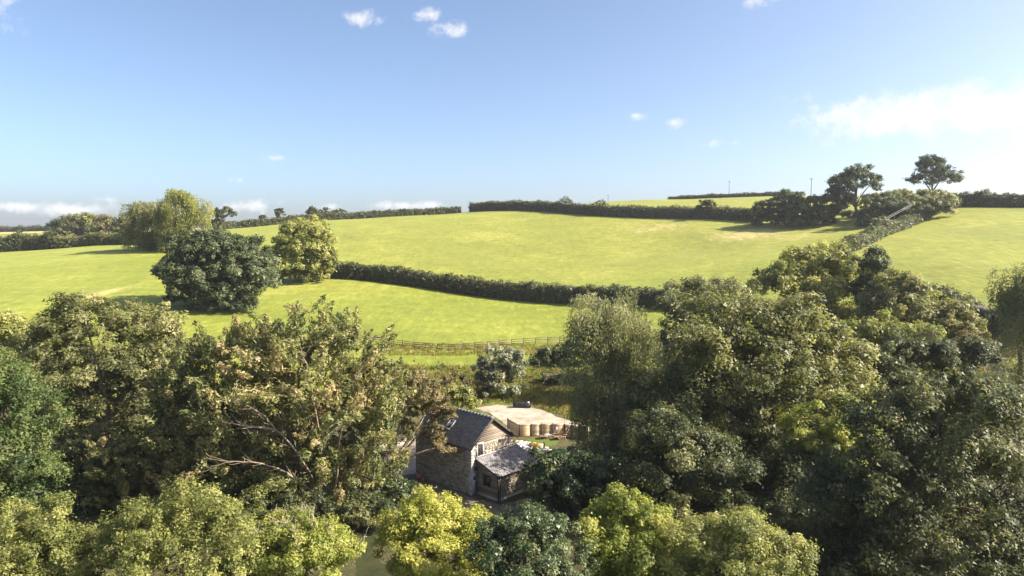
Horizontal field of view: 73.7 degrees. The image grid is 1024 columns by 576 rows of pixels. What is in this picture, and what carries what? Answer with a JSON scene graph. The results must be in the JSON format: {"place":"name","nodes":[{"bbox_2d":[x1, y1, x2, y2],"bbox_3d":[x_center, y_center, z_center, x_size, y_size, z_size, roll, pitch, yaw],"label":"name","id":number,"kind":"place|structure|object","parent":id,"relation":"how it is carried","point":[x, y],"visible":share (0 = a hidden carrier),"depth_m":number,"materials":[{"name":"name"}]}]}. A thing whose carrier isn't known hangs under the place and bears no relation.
{"place":"outdoors","nodes":[
{"label":"outdoors","id":0,"kind":"place"},
{"bbox_2d":[356,514,491,575],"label":"ground by barn","id":1,"kind":"structure","parent":0,"point":[368,563],"depth_m":50.84,"materials":[{"name":"green plant"}]},
{"bbox_2d":[382,479,569,536],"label":"track","id":2,"kind":"structure","parent":0,"point":[495,509],"depth_m":61.25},
{"bbox_2d":[416,473,421,479],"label":"plant pot","id":3,"kind":"object","parent":2,"relation":"on","point":[418,476],"visible":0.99,"depth_m":66.89,"materials":[{"name":"ceramic"}]},
{"bbox_2d":[0,196,1023,575],"bbox_3d":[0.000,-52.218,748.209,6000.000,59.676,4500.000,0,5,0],"label":"ground","id":4,"kind":"structure","parent":0,"point":[962,250],"depth_m":189.59,"materials":[{"name":"green plant"}]},
{"bbox_2d":[0,308,38,413],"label":"tree","id":5,"kind":"object","parent":4,"relation":"on","point":[13,324],"visible":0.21,"depth_m":81.86,"materials":[{"name":"green plant"}]},
{"bbox_2d":[0,229,60,251],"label":"hedge","id":6,"kind":"object","parent":4,"relation":"on","point":[18,240],"visible":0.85,"depth_m":299.40,"materials":[{"name":"green plant"}]},
{"bbox_2d":[0,224,72,231],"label":"hedge","id":7,"kind":"object","parent":4,"relation":"on","point":[24,228],"visible":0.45,"depth_m":705.93,"materials":[{"name":"green plant"}]},
{"bbox_2d":[0,345,79,575],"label":"ash tree","id":8,"kind":"object","parent":4,"relation":"on","point":[21,433],"visible":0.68,"depth_m":44.44,"materials":[{"name":"green plant"}]},
{"bbox_2d":[0,488,112,575],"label":"oak tree","id":9,"kind":"object","parent":4,"relation":"on","point":[35,544],"visible":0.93,"depth_m":36.47,"materials":[{"name":"green plant"}]},
{"bbox_2d":[46,218,68,235],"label":"tree","id":10,"kind":"object","parent":4,"relation":"on","point":[54,222],"visible":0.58,"depth_m":396.87,"materials":[{"name":"green plant"}]},
{"bbox_2d":[58,213,84,234],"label":"tree","id":11,"kind":"object","parent":4,"relation":"on","point":[69,218],"visible":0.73,"depth_m":395.49,"materials":[{"name":"green plant"}]},
{"bbox_2d":[52,222,100,235],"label":"tree line","id":12,"kind":"object","parent":4,"relation":"on","point":[68,227],"visible":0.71,"depth_m":392.69,"materials":[{"name":"green plant"}]},
{"bbox_2d":[6,419,173,518],"bbox_3d":[-37.096,15.784,61.102,16.433,7.765,8.681,0,5,0],"label":"holly","id":13,"kind":"object","parent":4,"relation":"on","point":[78,446],"visible":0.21,"depth_m":60.24,"materials":[{"name":"green plant"}]},
{"bbox_2d":[76,212,105,231],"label":"tree","id":14,"kind":"object","parent":4,"relation":"on","point":[88,218],"visible":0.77,"depth_m":395.47,"materials":[{"name":"green plant"}]},
{"bbox_2d":[0,289,192,461],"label":"beech tree","id":15,"kind":"object","parent":4,"relation":"on","point":[67,334],"visible":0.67,"depth_m":67.57,"materials":[{"name":"green plant"}]},
{"bbox_2d":[91,213,114,233],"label":"tree","id":16,"kind":"object","parent":4,"relation":"on","point":[103,217],"visible":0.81,"depth_m":395.80,"materials":[{"name":"green plant"}]},
{"bbox_2d":[51,230,155,248],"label":"hedge","id":17,"kind":"object","parent":4,"relation":"on","point":[91,239],"visible":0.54,"depth_m":294.18,"materials":[{"name":"green plant"}]},
{"bbox_2d":[104,216,121,232],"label":"tree","id":18,"kind":"object","parent":4,"relation":"on","point":[108,221],"visible":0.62,"depth_m":395.95,"materials":[{"name":"green plant"}]},
{"bbox_2d":[66,432,174,512],"bbox_3d":[-33.073,15.889,58.639,8.558,7.755,6.198,0,5,0],"label":"yew","id":19,"kind":"object","parent":4,"relation":"on","point":[94,478],"visible":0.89,"depth_m":57.56,"materials":[{"name":"green plant"}]},
{"bbox_2d":[116,201,174,251],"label":"willow tree","id":20,"kind":"object","parent":4,"relation":"on","point":[136,215],"visible":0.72,"depth_m":241.48,"materials":[{"name":"green plant"}]},
{"bbox_2d":[133,234,187,252],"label":"hedge","id":21,"kind":"object","parent":4,"relation":"on","point":[156,244],"visible":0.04,"depth_m":245.89,"materials":[{"name":"green plant"}]},
{"bbox_2d":[79,473,278,575],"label":"oak tree","id":22,"kind":"object","parent":4,"relation":"on","point":[134,554],"visible":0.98,"depth_m":35.97,"materials":[{"name":"green plant"}]},
{"bbox_2d":[148,188,214,252],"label":"poplar tree","id":23,"kind":"object","parent":4,"relation":"on","point":[188,217],"visible":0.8,"depth_m":235.62,"materials":[{"name":"green plant"}]},
{"bbox_2d":[150,226,282,313],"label":"evergreen oak","id":24,"kind":"object","parent":4,"relation":"on","point":[228,265],"visible":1,"depth_m":144.44,"materials":[{"name":"green plant"}]},
{"bbox_2d":[207,206,237,229],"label":"round tree","id":25,"kind":"object","parent":4,"relation":"on","point":[216,221],"visible":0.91,"depth_m":327.80,"materials":[{"name":"green plant"}]},
{"bbox_2d":[178,472,339,523],"bbox_3d":[-20.505,17.617,55.637,13.489,5.235,5.608,0,5,0],"label":"holly","id":26,"kind":"object","parent":4,"relation":"on","point":[327,506],"visible":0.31,"depth_m":54.98,"materials":[{"name":"green plant"}]},
{"bbox_2d":[129,294,417,519],"bbox_3d":[-20.703,10.294,58.002,24.664,19.274,13.988,0,5,0],"label":"gum tree","id":27,"kind":"object","parent":4,"relation":"on","point":[280,402],"visible":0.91,"depth_m":57.37,"materials":[{"name":"green plant"}]},
{"bbox_2d":[274,208,285,217],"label":"skyline tree","id":28,"kind":"object","parent":4,"relation":"on","point":[278,211],"visible":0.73,"depth_m":382.04,"materials":[{"name":"green plant"}]},
{"bbox_2d":[229,500,367,575],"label":"tree","id":29,"kind":"object","parent":4,"relation":"on","point":[313,539],"visible":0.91,"depth_m":37.29,"materials":[{"name":"green plant"}]},
{"bbox_2d":[268,214,340,282],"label":"tree","id":30,"kind":"object","parent":4,"relation":"on","point":[292,242],"visible":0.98,"depth_m":182.41,"materials":[{"name":"green plant"}]},
{"bbox_2d":[305,206,319,213],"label":"skyline tree","id":31,"kind":"object","parent":4,"relation":"on","point":[312,210],"visible":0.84,"depth_m":384.55,"materials":[{"name":"green plant"}]},
{"bbox_2d":[319,207,329,213],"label":"skyline tree","id":32,"kind":"object","parent":4,"relation":"on","point":[325,209],"visible":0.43,"depth_m":387.07,"materials":[{"name":"green plant"}]},
{"bbox_2d":[212,206,461,229],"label":"hedge","id":33,"kind":"object","parent":4,"relation":"on","point":[333,215],"visible":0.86,"depth_m":379.92,"materials":[{"name":"green plant"}]},
{"bbox_2d":[330,208,346,212],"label":"skyline tree","id":34,"kind":"object","parent":4,"relation":"on","point":[338,211],"visible":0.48,"depth_m":389.20,"materials":[{"name":"green plant"}]},
{"bbox_2d":[328,447,390,490],"bbox_3d":[-14.069,16.992,63.767,6.059,4.749,4.327,0,5,0],"label":"ivy bush","id":35,"kind":"object","parent":4,"relation":"on","point":[361,488],"visible":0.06,"depth_m":63.31,"materials":[{"name":"green plant"}]},
{"bbox_2d":[332,487,399,527],"bbox_3d":[-12.026,18.193,55.702,6.014,3.702,4.466,3,6,36],"label":"box bush","id":36,"kind":"object","parent":4,"relation":"on","point":[370,508],"visible":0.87,"depth_m":55.25,"materials":[{"name":"green plant"}]},
{"bbox_2d":[362,434,415,477],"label":"gravel drive","id":37,"kind":"structure","parent":4,"relation":"on","point":[411,469],"depth_m":72.60,"materials":[{"name":"grey gravel"}]},
{"bbox_2d":[364,474,423,503],"bbox_3d":[-10.504,18.178,61.242,5.563,2.755,4.246,0,5,0],"label":"box bush","id":38,"kind":"object","parent":4,"relation":"on","point":[402,487],"visible":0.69,"depth_m":60.51,"materials":[{"name":"green plant"}]},
{"bbox_2d":[348,366,460,494],"bbox_3d":[-10.833,13.269,63.774,11.892,12.238,7.000,-1,5,-10],"label":"forked tree","id":39,"kind":"object","parent":4,"relation":"on","point":[428,402],"visible":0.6,"depth_m":63.13,"materials":[{"name":"green plant"}]},
{"bbox_2d":[368,482,504,575],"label":"golden tree","id":40,"kind":"object","parent":4,"relation":"on","point":[429,531],"visible":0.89,"depth_m":41.98,"materials":[{"name":"yellow plant"}]},
{"bbox_2d":[404,369,477,399],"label":"bramble","id":41,"kind":"object","parent":4,"relation":"on","point":[446,378],"visible":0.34,"depth_m":98.09,"materials":[{"name":"green plant"}]},
{"bbox_2d":[440,382,481,412],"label":"lime shrub","id":42,"kind":"object","parent":4,"relation":"on","point":[457,393],"visible":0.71,"depth_m":80.64,"materials":[{"name":"green plant"}]},
{"bbox_2d":[357,335,571,350],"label":"post and rail fence","id":43,"kind":"object","parent":4,"relation":"on","point":[511,341],"visible":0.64,"depth_m":123.58,"materials":[{"name":"brown wood"}]},
{"bbox_2d":[412,405,537,501],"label":"stone barn","id":44,"kind":"structure","parent":4,"relation":"on","point":[487,460],"depth_m":64.17,"materials":[{"name":"stone"}]},
{"bbox_2d":[472,473,475,494],"bbox_3d":[-3.486,18.098,63.060,0.110,2.020,0.480,4,6,42],"label":"door","id":45,"kind":"structure","parent":44,"relation":"in","point":[473,475],"depth_m":63.01,"materials":[{"name":"paint"}]},
{"bbox_2d":[476,442,484,457],"bbox_3d":[-2.937,15.017,63.402,0.140,1.310,1.060,4,6,42],"label":"window","id":46,"kind":"structure","parent":44,"relation":"in","point":[480,446],"depth_m":63.41,"materials":[{"name":"white wood"}]},
{"bbox_2d":[483,474,489,486],"bbox_3d":[-2.299,17.566,62.302,0.880,1.040,0.075,4,6,42],"label":"window","id":47,"kind":"structure","parent":44,"relation":"in","point":[486,478],"depth_m":62.29,"materials":[{"name":"black glass"}]},
{"bbox_2d":[457,407,506,427],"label":"grass verge","id":48,"kind":"object","parent":4,"relation":"on","point":[482,412],"depth_m":92.39,"materials":[{"name":"green plant"}]},
{"bbox_2d":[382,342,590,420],"bbox_3d":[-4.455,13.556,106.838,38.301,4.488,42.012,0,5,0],"label":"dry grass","id":49,"kind":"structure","parent":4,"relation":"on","point":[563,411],"depth_m":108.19,"materials":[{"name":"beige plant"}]},
{"bbox_2d":[383,342,592,424],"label":"rough grass","id":50,"kind":"structure","parent":4,"relation":"on","point":[529,370],"depth_m":109.17,"materials":[{"name":"green plant"}]},
{"bbox_2d":[470,343,529,396],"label":"grey willow","id":51,"kind":"object","parent":4,"relation":"on","point":[509,360],"visible":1,"depth_m":98.84,"materials":[{"name":"plant"}]},
{"bbox_2d":[320,260,694,308],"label":"hedge","id":52,"kind":"object","parent":4,"relation":"on","point":[528,291],"visible":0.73,"depth_m":172.07,"materials":[{"name":"green plant"}]},
{"bbox_2d":[33,328,1023,575],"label":"undergrowth","id":53,"kind":"object","parent":4,"relation":"on","point":[334,431],"visible":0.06,"depth_m":94.35,"materials":[{"name":"green plant"}]},
{"bbox_2d":[460,499,601,575],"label":"holly tree","id":54,"kind":"object","parent":4,"relation":"on","point":[546,539],"visible":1,"depth_m":37.32,"materials":[{"name":"green plant"}]},
{"bbox_2d":[514,440,550,456],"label":"stone terrace","id":55,"kind":"structure","parent":4,"relation":"on","point":[523,445],"depth_m":77.42,"materials":[{"name":"white stone"}]},
{"bbox_2d":[477,405,588,430],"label":"gravel yard","id":56,"kind":"structure","parent":4,"relation":"on","point":[520,416],"depth_m":90.64,"materials":[{"name":"beige gravel"}]},
{"bbox_2d":[513,401,530,407],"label":"storage tank","id":57,"kind":"object","parent":56,"relation":"on","point":[517,404],"visible":1,"depth_m":94.46,"materials":[{"name":"black plastic"}]},
{"bbox_2d":[507,418,585,437],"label":"panel fence","id":58,"kind":"object","parent":4,"relation":"on","point":[519,429],"visible":0.67,"depth_m":81.43,"materials":[{"name":"beige wood"}]},
{"bbox_2d":[553,428,566,439],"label":"garden chair","id":59,"kind":"object","parent":4,"relation":"on","point":[559,436],"visible":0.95,"depth_m":79.98,"materials":[{"name":"brown wood"}]},
{"bbox_2d":[528,339,599,364],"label":"bramble","id":60,"kind":"object","parent":4,"relation":"on","point":[555,353],"visible":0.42,"depth_m":113.59,"materials":[{"name":"green plant"}]},
{"bbox_2d":[539,368,592,385],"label":"hedge","id":61,"kind":"object","parent":4,"relation":"on","point":[554,378],"visible":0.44,"depth_m":104.29,"materials":[{"name":"green plant"}]},
{"bbox_2d":[514,445,631,527],"bbox_3d":[5.603,16.637,60.450,10.806,6.326,10.589,0,5,0],"label":"laurel","id":62,"kind":"object","parent":4,"relation":"on","point":[572,478],"visible":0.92,"depth_m":57.79,"materials":[{"name":"green plant"}]},
{"bbox_2d":[556,443,620,457],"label":"laurel","id":63,"kind":"object","parent":4,"relation":"on","point":[574,447],"visible":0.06,"depth_m":67.94,"materials":[{"name":"green plant"}]},
{"bbox_2d":[548,286,669,460],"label":"willow tree","id":64,"kind":"object","parent":4,"relation":"on","point":[613,337],"visible":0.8,"depth_m":69.23,"materials":[{"name":"green plant"}]},
{"bbox_2d":[467,196,752,220],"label":"hedge","id":65,"kind":"object","parent":4,"relation":"on","point":[685,212],"visible":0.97,"depth_m":318.11,"materials":[{"name":"green plant"}]},
{"bbox_2d":[574,480,694,575],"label":"field maple","id":66,"kind":"object","parent":4,"relation":"on","point":[637,545],"visible":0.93,"depth_m":38.96,"materials":[{"name":"green plant"}]},
{"bbox_2d":[607,444,682,495],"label":"laurel","id":67,"kind":"object","parent":4,"relation":"on","point":[625,453],"visible":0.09,"depth_m":65.22,"materials":[{"name":"green plant"}]},
{"bbox_2d":[660,490,701,575],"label":"hawthorn","id":68,"kind":"object","parent":4,"relation":"on","point":[681,502],"visible":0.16,"depth_m":45.89,"materials":[{"name":"green plant"}]},
{"bbox_2d":[649,272,756,368],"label":"tan tree","id":69,"kind":"object","parent":4,"relation":"on","point":[671,305],"visible":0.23,"depth_m":94.80,"materials":[{"name":"green plant"}]},
{"bbox_2d":[695,199,718,215],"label":"thicket","id":70,"kind":"object","parent":4,"relation":"on","point":[706,202],"visible":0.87,"depth_m":289.08,"materials":[{"name":"green plant"}]},
{"bbox_2d":[613,401,839,556],"bbox_3d":[17.412,14.691,55.394,18.495,10.898,13.137,1,5,15],"label":"dark tree","id":71,"kind":"object","parent":4,"relation":"on","point":[743,476],"visible":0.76,"depth_m":54.42,"materials":[{"name":"green plant"}]},
{"bbox_2d":[666,191,805,199],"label":"hedge","id":72,"kind":"object","parent":4,"relation":"on","point":[731,195],"visible":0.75,"depth_m":432.96,"materials":[{"name":"green plant"}]},
{"bbox_2d":[656,504,823,575],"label":"oak tree","id":73,"kind":"object","parent":4,"relation":"on","point":[757,538],"visible":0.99,"depth_m":37.30,"materials":[{"name":"green plant"}]},
{"bbox_2d":[628,278,890,476],"bbox_3d":[23.419,9.171,65.297,24.851,20.075,15.405,0,5,0],"label":"great tree","id":74,"kind":"object","parent":4,"relation":"on","point":[694,382],"visible":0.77,"depth_m":62.94,"materials":[{"name":"green plant"}]},
{"bbox_2d":[747,188,800,225],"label":"thicket","id":75,"kind":"object","parent":4,"relation":"on","point":[760,212],"visible":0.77,"depth_m":257.97,"materials":[{"name":"green plant"}]},
{"bbox_2d":[744,239,874,328],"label":"round tree","id":76,"kind":"object","parent":4,"relation":"on","point":[830,266],"visible":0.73,"depth_m":115.10,"materials":[{"name":"green plant"}]},
{"bbox_2d":[782,191,847,226],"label":"thicket","id":77,"kind":"object","parent":4,"relation":"on","point":[806,210],"visible":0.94,"depth_m":250.21,"materials":[{"name":"green plant"}]},
{"bbox_2d":[769,387,886,511],"bbox_3d":[25.607,13.964,56.389,9.558,11.468,7.365,0,5,0],"label":"maple tree","id":78,"kind":"object","parent":4,"relation":"on","point":[808,434],"visible":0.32,"depth_m":55.68,"materials":[{"name":"green plant"}]},
{"bbox_2d":[777,518,884,575],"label":"tree","id":79,"kind":"object","parent":4,"relation":"on","point":[816,530],"visible":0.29,"depth_m":45.49,"materials":[{"name":"green plant"}]},
{"bbox_2d":[835,209,866,217],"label":"thicket","id":80,"kind":"object","parent":4,"relation":"on","point":[844,213],"visible":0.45,"depth_m":254.86,"materials":[{"name":"green plant"}]},
{"bbox_2d":[820,162,883,221],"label":"umbrella tree","id":81,"kind":"object","parent":4,"relation":"on","point":[849,177],"visible":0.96,"depth_m":245.94,"materials":[{"name":"green plant"}]},
{"bbox_2d":[846,244,893,331],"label":"conifer","id":82,"kind":"object","parent":4,"relation":"on","point":[874,263],"visible":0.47,"depth_m":109.79,"materials":[{"name":"green plant"}]},
{"bbox_2d":[854,192,910,226],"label":"thicket","id":83,"kind":"object","parent":4,"relation":"on","point":[882,204],"visible":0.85,"depth_m":232.37,"materials":[{"name":"green plant"}]},
{"bbox_2d":[870,215,896,224],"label":"thicket","id":84,"kind":"object","parent":4,"relation":"on","point":[873,221],"visible":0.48,"depth_m":210.15,"materials":[{"name":"green plant"}]},
{"bbox_2d":[822,306,946,396],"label":"hazel","id":85,"kind":"object","parent":4,"relation":"on","point":[869,329],"visible":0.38,"depth_m":83.48,"materials":[{"name":"green plant"}]},
{"bbox_2d":[875,203,912,225],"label":"hedge rails","id":86,"kind":"object","parent":4,"relation":"on","point":[897,211],"visible":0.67,"depth_m":215.66,"materials":[{"name":"wood"}]},
{"bbox_2d":[852,267,942,340],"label":"ash tree","id":87,"kind":"object","parent":4,"relation":"on","point":[906,293],"visible":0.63,"depth_m":99.90,"materials":[{"name":"green plant"}]},
{"bbox_2d":[837,196,962,252],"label":"hedge","id":88,"kind":"object","parent":4,"relation":"on","point":[863,238],"visible":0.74,"depth_m":200.57,"materials":[{"name":"green plant"}]},
{"bbox_2d":[782,365,1023,575],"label":"sycamore","id":89,"kind":"object","parent":4,"relation":"on","point":[886,520],"visible":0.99,"depth_m":43.50,"materials":[{"name":"green plant"}]},
{"bbox_2d":[860,188,957,213],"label":"thicket","id":90,"kind":"object","parent":4,"relation":"on","point":[904,193],"visible":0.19,"depth_m":242.56,"materials":[{"name":"green plant"}]},
{"bbox_2d":[831,548,995,575],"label":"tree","id":91,"kind":"object","parent":4,"relation":"on","point":[854,564],"visible":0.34,"depth_m":43.23,"materials":[{"name":"green plant"}]},
{"bbox_2d":[895,191,958,217],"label":"thicket","id":92,"kind":"object","parent":4,"relation":"on","point":[934,203],"visible":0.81,"depth_m":228.25,"materials":[{"name":"green plant"}]},
{"bbox_2d":[850,330,1005,437],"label":"tree","id":93,"kind":"object","parent":4,"relation":"on","point":[940,353],"visible":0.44,"depth_m":71.40,"materials":[{"name":"green plant"}]},
{"bbox_2d":[902,153,964,190],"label":"oak tree","id":94,"kind":"object","parent":4,"relation":"on","point":[938,173],"visible":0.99,"depth_m":262.28,"materials":[{"name":"green plant"}]},
{"bbox_2d":[893,296,996,364],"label":"hazel","id":95,"kind":"object","parent":4,"relation":"on","point":[941,313],"visible":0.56,"depth_m":91.76,"materials":[{"name":"green plant"}]},
{"bbox_2d":[917,280,1009,332],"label":"hedge","id":96,"kind":"object","parent":4,"relation":"on","point":[949,293],"visible":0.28,"depth_m":116.04,"materials":[{"name":"green plant"}]},
{"bbox_2d":[954,326,994,374],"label":"tree","id":97,"kind":"object","parent":4,"relation":"on","point":[975,333],"visible":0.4,"depth_m":88.37,"materials":[{"name":"plant"}]},
{"bbox_2d":[944,538,1023,575],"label":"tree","id":98,"kind":"object","parent":4,"relation":"on","point":[1011,559],"visible":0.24,"depth_m":43.43,"materials":[{"name":"green plant"}]},
{"bbox_2d":[956,188,1023,207],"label":"hedge","id":99,"kind":"object","parent":4,"relation":"on","point":[983,198],"visible":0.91,"depth_m":245.95,"materials":[{"name":"green plant"}]},
{"bbox_2d":[980,261,1023,407],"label":"weeping willow","id":100,"kind":"object","parent":4,"relation":"on","point":[1010,304],"visible":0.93,"depth_m":78.11,"materials":[{"name":"green plant"}]},
{"bbox_2d":[0,0,1023,228],"label":"sky","id":101,"kind":"structure","parent":0,"point":[253,108],"materials":[{"name":"blue"}]},
{"bbox_2d":[526,437,558,446],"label":"lawn","id":102,"kind":"structure","parent":0,"point":[549,441],"depth_m":79.59,"materials":[{"name":"green plant"}]},
{"bbox_2d":[529,442,539,446],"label":"flower clump","id":103,"kind":"object","parent":102,"relation":"on","point":[535,444],"visible":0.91,"depth_m":77.25,"materials":[{"name":"orange plant"}]},
{"bbox_2d":[542,427,557,438],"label":"garden chair","id":104,"kind":"object","parent":102,"relation":"on","point":[553,433],"visible":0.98,"depth_m":80.38,"materials":[{"name":"white plastic"}]}
]}

